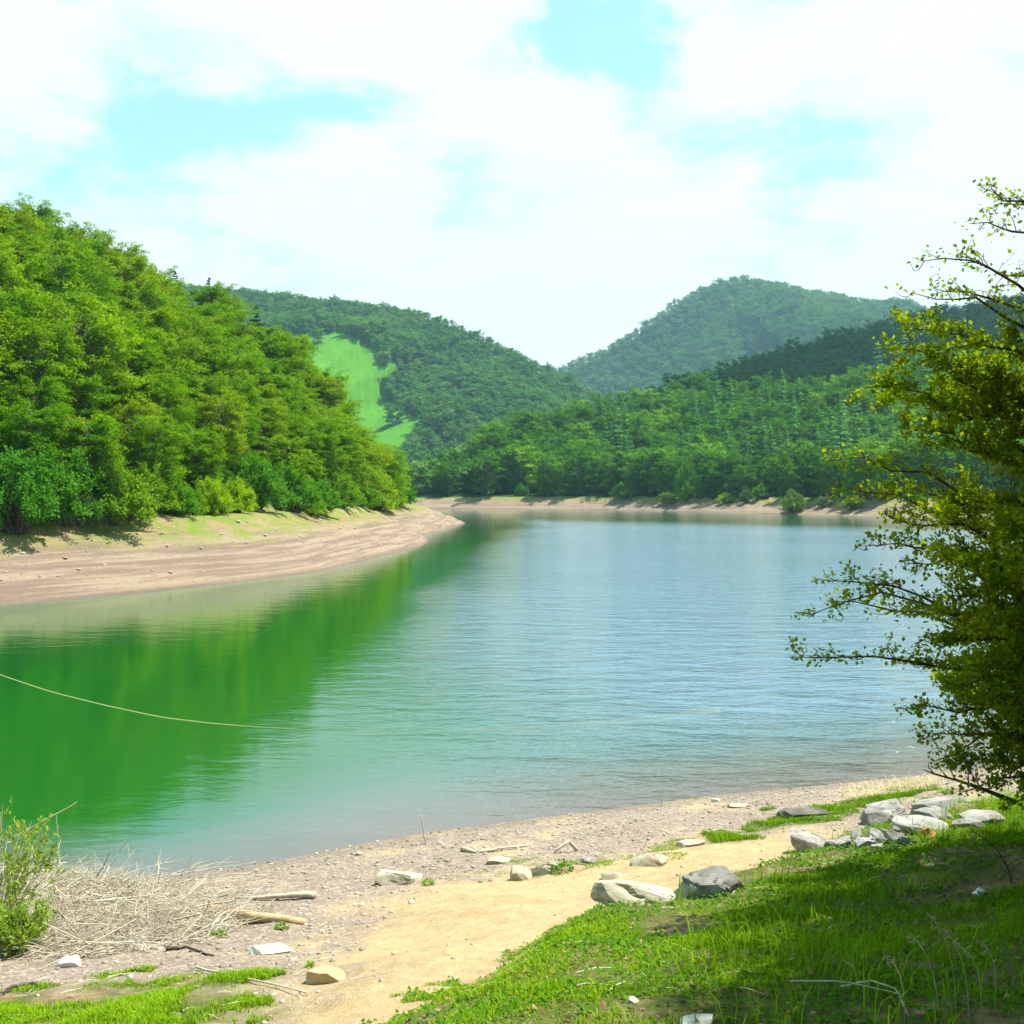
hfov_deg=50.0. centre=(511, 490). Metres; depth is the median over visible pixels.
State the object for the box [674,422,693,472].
larch tree
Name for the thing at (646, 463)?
broadleaf tree
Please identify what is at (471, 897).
twig litter
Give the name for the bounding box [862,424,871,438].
larch tree
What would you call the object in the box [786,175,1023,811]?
hawthorn tree
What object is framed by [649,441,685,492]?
broadleaf tree
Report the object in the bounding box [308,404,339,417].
beech tree
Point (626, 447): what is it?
larch tree
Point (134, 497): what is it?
bush
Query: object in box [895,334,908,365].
larch tree
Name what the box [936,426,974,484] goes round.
broadleaf tree
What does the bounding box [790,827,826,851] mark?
rock
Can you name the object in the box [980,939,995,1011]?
grass stalk
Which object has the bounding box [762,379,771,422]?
larch tree
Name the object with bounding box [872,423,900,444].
broadleaf tree
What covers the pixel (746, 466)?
broadleaf tree
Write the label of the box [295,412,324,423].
beech tree
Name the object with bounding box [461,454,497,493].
broadleaf tree
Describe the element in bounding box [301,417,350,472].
beech tree
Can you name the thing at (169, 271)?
beech tree
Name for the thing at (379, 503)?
beech tree
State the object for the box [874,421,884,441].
larch tree
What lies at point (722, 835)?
strip grass
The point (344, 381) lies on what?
beech tree
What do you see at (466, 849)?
fallen branch
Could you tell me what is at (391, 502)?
bush
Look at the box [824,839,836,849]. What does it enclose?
stone
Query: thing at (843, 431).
larch tree
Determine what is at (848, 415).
broadleaf tree
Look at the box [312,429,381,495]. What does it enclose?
beech tree
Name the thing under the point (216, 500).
bush
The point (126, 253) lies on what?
beech tree
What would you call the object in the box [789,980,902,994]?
fallen branch
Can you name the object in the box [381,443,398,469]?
beech tree
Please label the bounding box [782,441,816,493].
broadleaf tree
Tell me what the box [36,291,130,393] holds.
beech tree
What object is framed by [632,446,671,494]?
broadleaf tree
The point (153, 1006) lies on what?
shore grass
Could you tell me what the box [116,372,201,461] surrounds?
beech tree
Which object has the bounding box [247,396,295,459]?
beech tree
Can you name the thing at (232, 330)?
beech tree
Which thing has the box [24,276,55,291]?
beech tree
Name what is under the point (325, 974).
rock
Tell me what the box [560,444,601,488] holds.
broadleaf tree
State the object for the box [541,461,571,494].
broadleaf tree
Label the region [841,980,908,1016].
fallen branch
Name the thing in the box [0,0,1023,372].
sky
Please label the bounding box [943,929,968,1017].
grass stalk
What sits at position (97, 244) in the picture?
beech tree
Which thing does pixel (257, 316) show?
spruce tree
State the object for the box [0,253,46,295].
beech tree
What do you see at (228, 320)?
beech tree
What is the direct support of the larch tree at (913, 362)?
on the ground at (496, 914)
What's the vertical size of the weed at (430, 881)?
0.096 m
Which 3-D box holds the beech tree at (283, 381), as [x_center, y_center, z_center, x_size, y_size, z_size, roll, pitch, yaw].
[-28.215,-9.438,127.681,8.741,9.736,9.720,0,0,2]
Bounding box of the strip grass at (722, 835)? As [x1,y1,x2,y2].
[701,783,956,842]
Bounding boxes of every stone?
[354,851,363,855]
[581,856,596,863]
[627,996,638,1002]
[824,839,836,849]
[835,835,851,848]
[850,829,863,839]
[870,843,882,850]
[972,887,985,896]
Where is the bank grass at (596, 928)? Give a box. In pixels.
[376,796,1023,1023]
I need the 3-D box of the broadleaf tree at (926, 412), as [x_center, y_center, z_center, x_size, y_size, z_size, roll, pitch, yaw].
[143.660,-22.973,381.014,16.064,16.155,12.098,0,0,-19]
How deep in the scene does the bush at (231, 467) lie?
98.59 m
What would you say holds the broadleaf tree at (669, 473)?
on the ground at (496, 914)
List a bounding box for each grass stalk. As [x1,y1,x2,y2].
[844,960,854,997]
[881,950,904,1023]
[905,930,938,1011]
[927,913,955,1013]
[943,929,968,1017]
[955,943,981,1018]
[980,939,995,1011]
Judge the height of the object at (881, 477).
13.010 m
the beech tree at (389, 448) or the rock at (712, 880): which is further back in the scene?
the beech tree at (389, 448)
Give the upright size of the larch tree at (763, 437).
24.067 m
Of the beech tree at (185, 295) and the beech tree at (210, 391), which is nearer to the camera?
the beech tree at (210, 391)
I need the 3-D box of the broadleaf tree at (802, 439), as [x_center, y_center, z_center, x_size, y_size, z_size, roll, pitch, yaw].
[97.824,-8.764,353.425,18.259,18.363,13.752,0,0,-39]
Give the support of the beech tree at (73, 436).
on the ground at (496, 914)
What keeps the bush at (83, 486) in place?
on the ground at (496, 914)
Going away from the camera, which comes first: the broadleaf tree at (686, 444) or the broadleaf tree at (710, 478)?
the broadleaf tree at (710, 478)
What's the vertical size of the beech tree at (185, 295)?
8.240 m
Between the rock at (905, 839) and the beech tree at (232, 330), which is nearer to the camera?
the rock at (905, 839)
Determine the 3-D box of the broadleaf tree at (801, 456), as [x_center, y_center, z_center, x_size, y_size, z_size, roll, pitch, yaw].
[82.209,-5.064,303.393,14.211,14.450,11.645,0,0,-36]
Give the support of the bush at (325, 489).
on the ground at (496, 914)
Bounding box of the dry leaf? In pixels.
[922,826,936,837]
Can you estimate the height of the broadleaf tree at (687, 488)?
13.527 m
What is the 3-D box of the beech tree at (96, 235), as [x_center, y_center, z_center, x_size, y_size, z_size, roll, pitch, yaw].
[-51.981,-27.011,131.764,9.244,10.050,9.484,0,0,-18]
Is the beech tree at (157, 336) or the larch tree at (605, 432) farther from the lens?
the larch tree at (605, 432)
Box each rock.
[56,955,80,967]
[249,943,291,954]
[306,964,345,984]
[374,869,423,885]
[486,856,510,864]
[510,865,531,880]
[531,862,559,875]
[591,880,675,906]
[601,872,623,879]
[630,853,667,866]
[675,865,744,898]
[676,839,704,846]
[680,1014,712,1023]
[727,803,749,807]
[776,807,827,817]
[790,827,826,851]
[854,837,879,849]
[859,798,905,825]
[868,828,904,843]
[891,815,947,835]
[891,836,915,845]
[908,806,952,819]
[911,796,970,809]
[950,818,983,829]
[958,809,1005,823]
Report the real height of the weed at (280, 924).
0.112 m
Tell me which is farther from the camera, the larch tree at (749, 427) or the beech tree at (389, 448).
the larch tree at (749, 427)
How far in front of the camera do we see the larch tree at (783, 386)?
450.43 m
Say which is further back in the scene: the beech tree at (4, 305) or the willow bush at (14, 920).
the beech tree at (4, 305)
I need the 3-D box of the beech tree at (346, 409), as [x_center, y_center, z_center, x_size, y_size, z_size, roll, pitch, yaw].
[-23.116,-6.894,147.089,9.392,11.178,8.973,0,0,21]
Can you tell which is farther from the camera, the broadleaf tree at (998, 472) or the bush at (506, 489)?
the bush at (506, 489)
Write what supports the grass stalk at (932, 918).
on the ground at (496, 914)
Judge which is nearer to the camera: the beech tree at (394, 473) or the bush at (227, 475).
the bush at (227, 475)
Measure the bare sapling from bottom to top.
0.442 m
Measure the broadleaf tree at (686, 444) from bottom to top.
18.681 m
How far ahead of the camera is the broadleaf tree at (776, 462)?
344.60 m
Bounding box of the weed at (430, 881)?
[421,877,434,885]
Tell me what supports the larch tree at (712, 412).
on the ground at (496, 914)
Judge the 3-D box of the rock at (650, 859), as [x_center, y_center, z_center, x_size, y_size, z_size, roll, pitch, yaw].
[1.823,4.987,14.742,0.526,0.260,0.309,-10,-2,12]
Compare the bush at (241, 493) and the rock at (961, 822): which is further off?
the bush at (241, 493)
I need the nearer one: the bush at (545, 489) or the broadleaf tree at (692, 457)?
the broadleaf tree at (692, 457)
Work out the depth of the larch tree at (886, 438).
295.04 m
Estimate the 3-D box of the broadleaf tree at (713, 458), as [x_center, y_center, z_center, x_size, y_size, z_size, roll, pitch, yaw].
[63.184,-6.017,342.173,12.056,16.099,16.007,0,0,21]
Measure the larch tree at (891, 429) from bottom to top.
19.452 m
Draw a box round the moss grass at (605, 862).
[473,837,694,881]
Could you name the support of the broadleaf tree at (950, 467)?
on the ground at (496, 914)
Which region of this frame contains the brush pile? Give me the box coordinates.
[0,815,294,970]
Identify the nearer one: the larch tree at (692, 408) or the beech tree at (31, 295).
the beech tree at (31, 295)
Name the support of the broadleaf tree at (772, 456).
on the ground at (496, 914)
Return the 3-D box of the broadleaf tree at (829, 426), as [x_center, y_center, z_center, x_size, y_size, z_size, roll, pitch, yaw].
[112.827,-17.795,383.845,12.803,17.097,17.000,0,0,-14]
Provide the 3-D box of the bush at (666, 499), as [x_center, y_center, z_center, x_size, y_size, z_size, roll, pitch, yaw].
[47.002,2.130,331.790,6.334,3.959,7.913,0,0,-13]
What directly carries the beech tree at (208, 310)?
on the ground at (496, 914)
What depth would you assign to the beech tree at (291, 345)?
146.82 m
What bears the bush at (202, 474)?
on the ground at (496, 914)
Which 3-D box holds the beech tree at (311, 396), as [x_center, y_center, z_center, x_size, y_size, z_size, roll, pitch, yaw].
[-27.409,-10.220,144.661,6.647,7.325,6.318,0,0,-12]
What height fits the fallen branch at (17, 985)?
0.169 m
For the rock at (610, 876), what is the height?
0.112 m
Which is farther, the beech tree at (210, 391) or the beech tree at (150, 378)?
the beech tree at (210, 391)
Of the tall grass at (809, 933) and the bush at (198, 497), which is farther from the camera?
the bush at (198, 497)
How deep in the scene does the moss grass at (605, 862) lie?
15.54 m
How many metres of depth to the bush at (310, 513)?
106.72 m
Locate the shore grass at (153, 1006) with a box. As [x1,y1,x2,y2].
[0,958,314,1023]
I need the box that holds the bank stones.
[0,506,455,585]
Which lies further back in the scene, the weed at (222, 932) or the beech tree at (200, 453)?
the beech tree at (200, 453)
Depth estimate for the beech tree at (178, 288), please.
125.09 m
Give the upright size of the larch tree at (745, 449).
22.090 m
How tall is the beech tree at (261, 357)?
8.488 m
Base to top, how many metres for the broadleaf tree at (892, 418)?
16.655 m
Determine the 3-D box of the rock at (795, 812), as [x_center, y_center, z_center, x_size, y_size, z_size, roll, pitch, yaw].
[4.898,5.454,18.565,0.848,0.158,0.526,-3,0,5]
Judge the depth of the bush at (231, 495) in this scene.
87.80 m
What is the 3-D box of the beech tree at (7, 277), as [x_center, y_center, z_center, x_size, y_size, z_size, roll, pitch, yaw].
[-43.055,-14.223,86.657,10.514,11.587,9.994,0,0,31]
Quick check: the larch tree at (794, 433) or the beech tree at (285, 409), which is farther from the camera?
the larch tree at (794, 433)
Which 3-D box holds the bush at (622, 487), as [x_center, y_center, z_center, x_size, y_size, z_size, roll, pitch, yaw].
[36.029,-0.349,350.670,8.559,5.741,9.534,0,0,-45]
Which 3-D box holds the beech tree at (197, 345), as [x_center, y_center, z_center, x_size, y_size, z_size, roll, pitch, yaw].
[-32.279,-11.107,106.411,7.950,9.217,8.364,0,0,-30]
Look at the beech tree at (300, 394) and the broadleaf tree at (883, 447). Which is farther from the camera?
the broadleaf tree at (883, 447)
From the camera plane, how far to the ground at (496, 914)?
15.56 m
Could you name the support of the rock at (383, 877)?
on the ground at (496, 914)
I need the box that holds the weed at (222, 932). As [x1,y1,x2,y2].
[210,929,226,937]
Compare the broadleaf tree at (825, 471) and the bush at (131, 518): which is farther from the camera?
the broadleaf tree at (825, 471)
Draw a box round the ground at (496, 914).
[0,284,1023,1023]
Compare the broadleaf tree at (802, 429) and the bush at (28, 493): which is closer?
the bush at (28, 493)
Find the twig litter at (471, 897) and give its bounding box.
[0,773,1013,1018]
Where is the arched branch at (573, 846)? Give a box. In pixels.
[554,840,577,852]
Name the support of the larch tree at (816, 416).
on the ground at (496, 914)
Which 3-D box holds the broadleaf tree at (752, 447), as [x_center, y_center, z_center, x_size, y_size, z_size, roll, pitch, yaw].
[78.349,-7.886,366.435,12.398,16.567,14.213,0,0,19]
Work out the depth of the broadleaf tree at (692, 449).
369.18 m
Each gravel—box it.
[0,770,1023,1023]
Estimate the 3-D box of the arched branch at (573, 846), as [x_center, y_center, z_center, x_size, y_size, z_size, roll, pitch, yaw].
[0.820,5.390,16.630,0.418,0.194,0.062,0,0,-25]
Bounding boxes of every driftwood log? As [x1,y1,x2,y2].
[174,905,306,924]
[235,891,316,899]
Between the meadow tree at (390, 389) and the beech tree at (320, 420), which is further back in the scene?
the meadow tree at (390, 389)
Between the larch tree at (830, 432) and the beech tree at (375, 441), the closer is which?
the beech tree at (375, 441)
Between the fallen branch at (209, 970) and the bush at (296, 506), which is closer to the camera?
the fallen branch at (209, 970)
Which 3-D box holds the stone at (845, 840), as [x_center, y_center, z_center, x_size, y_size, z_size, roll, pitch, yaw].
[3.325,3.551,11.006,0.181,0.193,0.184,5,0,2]
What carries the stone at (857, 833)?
on the ground at (496, 914)
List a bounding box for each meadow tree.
[382,382,395,400]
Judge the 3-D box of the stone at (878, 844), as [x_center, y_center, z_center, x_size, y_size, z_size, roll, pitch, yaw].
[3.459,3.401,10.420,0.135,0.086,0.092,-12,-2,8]
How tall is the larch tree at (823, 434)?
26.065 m
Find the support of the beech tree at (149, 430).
on the ground at (496, 914)
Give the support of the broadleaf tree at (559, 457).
on the ground at (496, 914)
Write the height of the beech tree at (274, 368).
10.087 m
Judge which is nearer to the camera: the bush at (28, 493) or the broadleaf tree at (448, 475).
the bush at (28, 493)
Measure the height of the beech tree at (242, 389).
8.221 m
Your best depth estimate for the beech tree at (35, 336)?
79.55 m
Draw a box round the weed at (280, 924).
[274,921,289,929]
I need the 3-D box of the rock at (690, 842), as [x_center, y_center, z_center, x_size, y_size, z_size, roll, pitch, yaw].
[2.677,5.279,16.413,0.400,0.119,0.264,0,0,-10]
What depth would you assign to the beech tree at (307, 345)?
151.39 m
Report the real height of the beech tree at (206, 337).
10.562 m
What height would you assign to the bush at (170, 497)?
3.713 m
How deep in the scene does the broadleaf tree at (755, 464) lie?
317.34 m
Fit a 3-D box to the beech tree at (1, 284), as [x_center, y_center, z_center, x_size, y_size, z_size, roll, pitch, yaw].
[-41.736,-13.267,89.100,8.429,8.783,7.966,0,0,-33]
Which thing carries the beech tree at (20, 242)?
on the ground at (496, 914)
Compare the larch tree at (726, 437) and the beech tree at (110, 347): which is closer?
the beech tree at (110, 347)
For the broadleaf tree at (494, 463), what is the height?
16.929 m
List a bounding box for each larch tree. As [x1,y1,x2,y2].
[448,436,458,461]
[590,392,606,435]
[598,417,610,453]
[605,387,614,411]
[607,406,624,454]
[617,404,633,452]
[617,435,628,472]
[623,434,632,454]
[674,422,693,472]
[683,389,701,441]
[684,387,699,416]
[688,399,700,442]
[705,392,722,433]
[706,367,725,413]
[709,384,722,415]
[720,425,733,451]
[721,377,735,413]
[735,428,752,491]
[746,449,757,490]
[748,413,755,436]
[752,387,763,420]
[754,438,775,487]
[756,418,773,480]
[758,426,779,493]
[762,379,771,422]
[771,376,789,417]
[772,427,791,492]
[773,429,782,485]
[784,412,801,448]
[787,395,800,427]
[792,377,807,414]
[807,429,825,491]
[810,402,822,431]
[814,412,833,454]
[821,407,844,493]
[825,400,852,490]
[828,403,850,484]
[838,402,868,472]
[855,400,862,414]
[858,420,870,439]
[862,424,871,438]
[868,341,883,369]
[873,428,899,490]
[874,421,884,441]
[883,421,901,491]
[892,412,900,446]
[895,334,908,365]
[895,409,931,490]
[906,352,918,375]
[914,342,925,371]
[916,406,928,431]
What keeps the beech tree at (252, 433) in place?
on the ground at (496, 914)
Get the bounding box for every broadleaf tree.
[433,459,460,494]
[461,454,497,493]
[470,450,507,494]
[534,454,564,494]
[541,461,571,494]
[543,450,570,492]
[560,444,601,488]
[560,451,597,494]
[574,444,615,493]
[590,452,629,494]
[597,455,621,490]
[612,449,645,491]
[617,462,645,492]
[629,444,659,493]
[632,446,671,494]
[645,456,681,495]
[647,447,689,493]
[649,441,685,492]
[660,440,691,484]
[670,449,709,484]
[676,438,705,454]
[688,433,731,491]
[690,449,718,491]
[695,446,726,493]
[698,460,726,495]
[701,456,731,493]
[710,451,746,495]
[714,451,754,492]
[724,444,738,466]
[726,465,757,494]
[731,430,772,462]
[731,455,754,493]
[734,442,761,475]
[736,455,770,493]
[758,446,793,492]
[759,452,795,493]
[760,451,804,495]
[766,418,804,448]
[770,441,806,493]
[777,462,808,496]
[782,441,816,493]
[787,419,832,446]
[792,446,834,494]
[794,440,831,492]
[795,435,833,453]
[802,444,845,494]
[802,453,845,496]
[804,426,832,452]
[816,409,872,450]
[821,417,846,440]
[833,439,875,493]
[841,445,875,496]
[844,433,880,479]
[853,435,907,490]
[861,413,900,437]
[865,435,898,482]
[870,412,901,439]
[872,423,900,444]
[883,399,928,434]
[893,429,934,484]
[894,437,931,493]
[912,403,936,430]
[914,423,985,493]
[924,449,956,493]
[935,434,984,488]
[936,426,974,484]
[963,439,1013,493]
[969,449,1008,489]
[978,430,1014,492]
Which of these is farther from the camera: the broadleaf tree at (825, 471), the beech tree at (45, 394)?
the broadleaf tree at (825, 471)
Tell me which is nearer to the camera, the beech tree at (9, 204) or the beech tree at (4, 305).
the beech tree at (4, 305)
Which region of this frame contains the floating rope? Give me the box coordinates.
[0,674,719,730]
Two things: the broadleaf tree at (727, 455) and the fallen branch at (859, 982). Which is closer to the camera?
the fallen branch at (859, 982)
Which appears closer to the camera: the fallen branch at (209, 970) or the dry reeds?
the fallen branch at (209, 970)
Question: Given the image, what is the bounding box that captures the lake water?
[0,509,1022,887]
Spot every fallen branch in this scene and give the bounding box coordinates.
[0,981,41,993]
[165,945,214,955]
[195,966,307,993]
[460,843,529,852]
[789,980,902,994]
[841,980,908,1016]
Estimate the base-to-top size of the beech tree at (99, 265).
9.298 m
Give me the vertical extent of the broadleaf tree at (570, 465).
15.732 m
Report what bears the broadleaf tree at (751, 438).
on the ground at (496, 914)
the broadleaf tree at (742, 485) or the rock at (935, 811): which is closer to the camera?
the rock at (935, 811)
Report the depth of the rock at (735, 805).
20.07 m
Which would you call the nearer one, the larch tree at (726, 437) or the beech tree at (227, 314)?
the beech tree at (227, 314)
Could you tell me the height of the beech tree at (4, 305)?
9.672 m
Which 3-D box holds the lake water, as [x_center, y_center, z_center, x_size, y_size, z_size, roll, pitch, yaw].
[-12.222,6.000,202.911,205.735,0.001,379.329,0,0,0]
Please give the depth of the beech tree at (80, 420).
75.75 m
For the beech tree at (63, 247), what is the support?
on the ground at (496, 914)
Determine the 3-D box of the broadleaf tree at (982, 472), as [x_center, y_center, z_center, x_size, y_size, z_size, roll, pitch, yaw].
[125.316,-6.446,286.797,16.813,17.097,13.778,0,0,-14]
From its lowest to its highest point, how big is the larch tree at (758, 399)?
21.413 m
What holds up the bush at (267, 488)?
on the ground at (496, 914)
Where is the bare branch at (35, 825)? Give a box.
[0,802,76,851]
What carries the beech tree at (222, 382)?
on the ground at (496, 914)
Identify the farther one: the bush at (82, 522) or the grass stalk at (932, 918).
the bush at (82, 522)
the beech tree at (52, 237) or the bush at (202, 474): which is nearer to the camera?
the bush at (202, 474)
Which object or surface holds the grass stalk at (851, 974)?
on the ground at (496, 914)
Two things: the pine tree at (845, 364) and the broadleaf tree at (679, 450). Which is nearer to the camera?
the broadleaf tree at (679, 450)
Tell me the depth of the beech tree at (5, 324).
78.02 m
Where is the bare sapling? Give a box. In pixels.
[966,824,1021,882]
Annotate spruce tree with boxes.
[172,271,184,300]
[206,278,216,299]
[249,305,265,335]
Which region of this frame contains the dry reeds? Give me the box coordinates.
[835,769,971,799]
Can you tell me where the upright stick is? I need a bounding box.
[420,815,425,843]
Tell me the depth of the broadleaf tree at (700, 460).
348.37 m
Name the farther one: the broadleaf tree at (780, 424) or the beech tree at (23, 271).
the broadleaf tree at (780, 424)
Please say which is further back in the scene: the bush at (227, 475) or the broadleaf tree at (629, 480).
the broadleaf tree at (629, 480)
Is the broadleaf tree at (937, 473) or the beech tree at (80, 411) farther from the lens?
the broadleaf tree at (937, 473)
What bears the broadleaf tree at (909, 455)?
on the ground at (496, 914)
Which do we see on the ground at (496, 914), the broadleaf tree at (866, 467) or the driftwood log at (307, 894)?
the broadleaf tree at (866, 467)
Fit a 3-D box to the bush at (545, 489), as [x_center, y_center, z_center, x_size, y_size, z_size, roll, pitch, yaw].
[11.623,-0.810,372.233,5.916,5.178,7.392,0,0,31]
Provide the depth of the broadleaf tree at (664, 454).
346.64 m
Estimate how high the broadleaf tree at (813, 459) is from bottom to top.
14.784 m
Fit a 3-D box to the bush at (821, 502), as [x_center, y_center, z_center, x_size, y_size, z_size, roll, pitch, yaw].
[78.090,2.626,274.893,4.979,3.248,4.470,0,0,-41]
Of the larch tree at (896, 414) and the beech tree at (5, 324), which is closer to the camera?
the beech tree at (5, 324)
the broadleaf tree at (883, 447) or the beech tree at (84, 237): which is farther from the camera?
the broadleaf tree at (883, 447)
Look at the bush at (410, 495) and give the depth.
174.90 m
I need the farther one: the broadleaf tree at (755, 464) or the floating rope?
the broadleaf tree at (755, 464)
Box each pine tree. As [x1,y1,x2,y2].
[788,368,815,383]
[812,366,836,383]
[835,358,862,385]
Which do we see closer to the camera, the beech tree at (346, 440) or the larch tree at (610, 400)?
the beech tree at (346, 440)
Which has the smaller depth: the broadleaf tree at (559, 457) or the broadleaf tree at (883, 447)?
the broadleaf tree at (883, 447)
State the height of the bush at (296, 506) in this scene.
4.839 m
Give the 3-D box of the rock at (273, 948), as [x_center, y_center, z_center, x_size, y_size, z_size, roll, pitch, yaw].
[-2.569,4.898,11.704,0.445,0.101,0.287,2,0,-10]
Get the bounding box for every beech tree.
[0,205,21,227]
[0,206,59,237]
[0,225,23,262]
[0,225,51,277]
[0,230,55,276]
[0,235,38,304]
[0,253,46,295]
[0,275,41,321]
[0,285,46,390]
[0,287,84,378]
[0,308,33,414]
[0,313,100,433]
[0,346,9,436]
[0,374,86,454]
[0,395,71,482]
[2,200,18,215]
[3,211,40,234]
[3,217,95,265]
[11,192,74,237]
[18,250,119,313]
[20,237,116,301]
[23,279,95,333]
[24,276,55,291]
[28,282,151,423]
[31,218,56,238]
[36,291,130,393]
[37,235,92,265]
[39,374,122,438]
[40,411,139,499]
[55,410,122,466]
[56,234,110,266]
[63,219,118,250]
[67,228,130,282]
[72,285,127,316]
[78,247,115,282]
[80,310,156,396]
[82,268,131,315]
[96,251,148,280]
[98,278,184,353]
[100,249,167,285]
[100,337,187,422]
[101,368,174,446]
[108,240,149,271]
[109,399,175,470]
[113,414,204,491]
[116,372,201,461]
[117,273,186,304]
[118,323,170,370]
[120,298,191,362]
[122,291,172,327]
[125,268,177,298]
[128,333,207,407]
[136,374,201,430]
[143,279,191,318]
[146,303,191,353]
[149,330,216,380]
[150,263,180,282]
[158,277,181,300]
[158,277,194,309]
[163,423,227,489]
[165,315,234,381]
[172,297,231,324]
[172,304,242,354]
[179,311,227,354]
[179,375,236,451]
[182,390,249,472]
[185,280,240,335]
[186,370,250,451]
[189,300,238,338]
[190,349,260,415]
[208,294,262,339]
[215,375,273,445]
[221,339,264,384]
[223,408,261,463]
[224,323,249,346]
[229,349,272,407]
[230,335,258,356]
[233,336,267,362]
[237,327,296,376]
[242,383,287,439]
[246,321,294,372]
[247,366,304,432]
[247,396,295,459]
[251,405,295,461]
[252,347,270,363]
[252,358,301,412]
[263,433,319,485]
[264,331,312,387]
[280,410,338,483]
[285,374,319,418]
[287,334,324,398]
[287,394,312,418]
[291,421,357,486]
[294,367,333,391]
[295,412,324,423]
[300,386,324,412]
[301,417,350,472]
[304,403,352,450]
[308,368,351,415]
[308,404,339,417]
[310,375,350,408]
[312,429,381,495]
[314,399,366,437]
[315,414,362,475]
[346,438,397,505]
[352,427,389,492]
[367,436,397,506]
[368,460,394,508]
[373,440,387,473]
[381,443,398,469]
[381,446,410,510]
[387,456,414,506]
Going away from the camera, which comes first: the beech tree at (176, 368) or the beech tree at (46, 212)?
the beech tree at (176, 368)
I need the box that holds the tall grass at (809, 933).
[657,784,1023,1023]
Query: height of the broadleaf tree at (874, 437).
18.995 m
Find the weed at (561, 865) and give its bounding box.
[550,859,574,873]
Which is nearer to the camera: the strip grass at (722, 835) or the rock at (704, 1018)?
the rock at (704, 1018)
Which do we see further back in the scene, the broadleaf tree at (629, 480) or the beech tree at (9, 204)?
the broadleaf tree at (629, 480)
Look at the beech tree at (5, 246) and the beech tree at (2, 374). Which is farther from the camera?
the beech tree at (5, 246)
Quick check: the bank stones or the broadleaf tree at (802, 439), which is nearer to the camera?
the bank stones
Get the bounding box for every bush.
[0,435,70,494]
[0,443,77,535]
[0,796,69,914]
[0,892,59,955]
[38,445,122,527]
[61,493,111,527]
[82,457,171,526]
[113,485,157,521]
[134,462,184,512]
[156,476,183,502]
[158,477,206,515]
[163,463,197,482]
[171,473,203,510]
[184,465,221,484]
[187,475,243,514]
[214,464,236,484]
[222,485,244,509]
[223,476,259,512]
[225,452,245,474]
[229,450,300,509]
[272,463,328,513]
[303,491,325,515]
[305,474,348,514]
[327,469,366,508]
[350,471,384,507]
[364,472,399,510]
[399,479,421,504]
[494,473,515,492]
[514,483,529,494]
[537,482,554,494]
[566,479,586,494]
[608,481,640,497]
[656,492,678,503]
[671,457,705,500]
[715,492,734,502]
[737,488,753,502]
[752,483,767,497]
[777,489,807,512]
[814,495,832,507]
[839,494,864,509]
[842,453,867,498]
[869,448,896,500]
[901,487,923,502]
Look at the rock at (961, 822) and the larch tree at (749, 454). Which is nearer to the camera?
the rock at (961, 822)
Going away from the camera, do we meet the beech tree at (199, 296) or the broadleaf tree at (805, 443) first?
the beech tree at (199, 296)
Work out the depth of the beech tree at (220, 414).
95.98 m
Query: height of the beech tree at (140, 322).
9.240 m
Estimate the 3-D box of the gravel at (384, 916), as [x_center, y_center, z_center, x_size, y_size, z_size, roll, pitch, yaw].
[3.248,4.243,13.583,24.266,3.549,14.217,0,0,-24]
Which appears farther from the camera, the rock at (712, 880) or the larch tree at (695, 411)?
the larch tree at (695, 411)
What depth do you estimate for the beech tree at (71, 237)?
116.70 m
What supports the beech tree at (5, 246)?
on the ground at (496, 914)
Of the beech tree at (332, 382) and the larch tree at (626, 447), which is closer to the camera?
the beech tree at (332, 382)
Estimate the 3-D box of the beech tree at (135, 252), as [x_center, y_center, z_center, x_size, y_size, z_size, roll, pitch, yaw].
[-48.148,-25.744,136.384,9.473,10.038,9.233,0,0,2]
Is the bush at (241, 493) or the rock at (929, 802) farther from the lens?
the bush at (241, 493)
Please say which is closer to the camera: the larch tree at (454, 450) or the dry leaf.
the dry leaf
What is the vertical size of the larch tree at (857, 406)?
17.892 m
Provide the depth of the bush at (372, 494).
131.89 m
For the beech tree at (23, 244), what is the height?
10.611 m
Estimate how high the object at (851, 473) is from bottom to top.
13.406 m
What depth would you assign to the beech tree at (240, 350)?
126.91 m
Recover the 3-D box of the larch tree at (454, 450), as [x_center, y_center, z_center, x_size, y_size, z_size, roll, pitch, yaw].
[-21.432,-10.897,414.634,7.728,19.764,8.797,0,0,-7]
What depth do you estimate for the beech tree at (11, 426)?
70.99 m
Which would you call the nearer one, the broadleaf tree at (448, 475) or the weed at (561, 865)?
the weed at (561, 865)
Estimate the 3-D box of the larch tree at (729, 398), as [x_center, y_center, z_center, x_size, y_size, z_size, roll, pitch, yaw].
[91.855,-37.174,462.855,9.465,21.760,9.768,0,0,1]

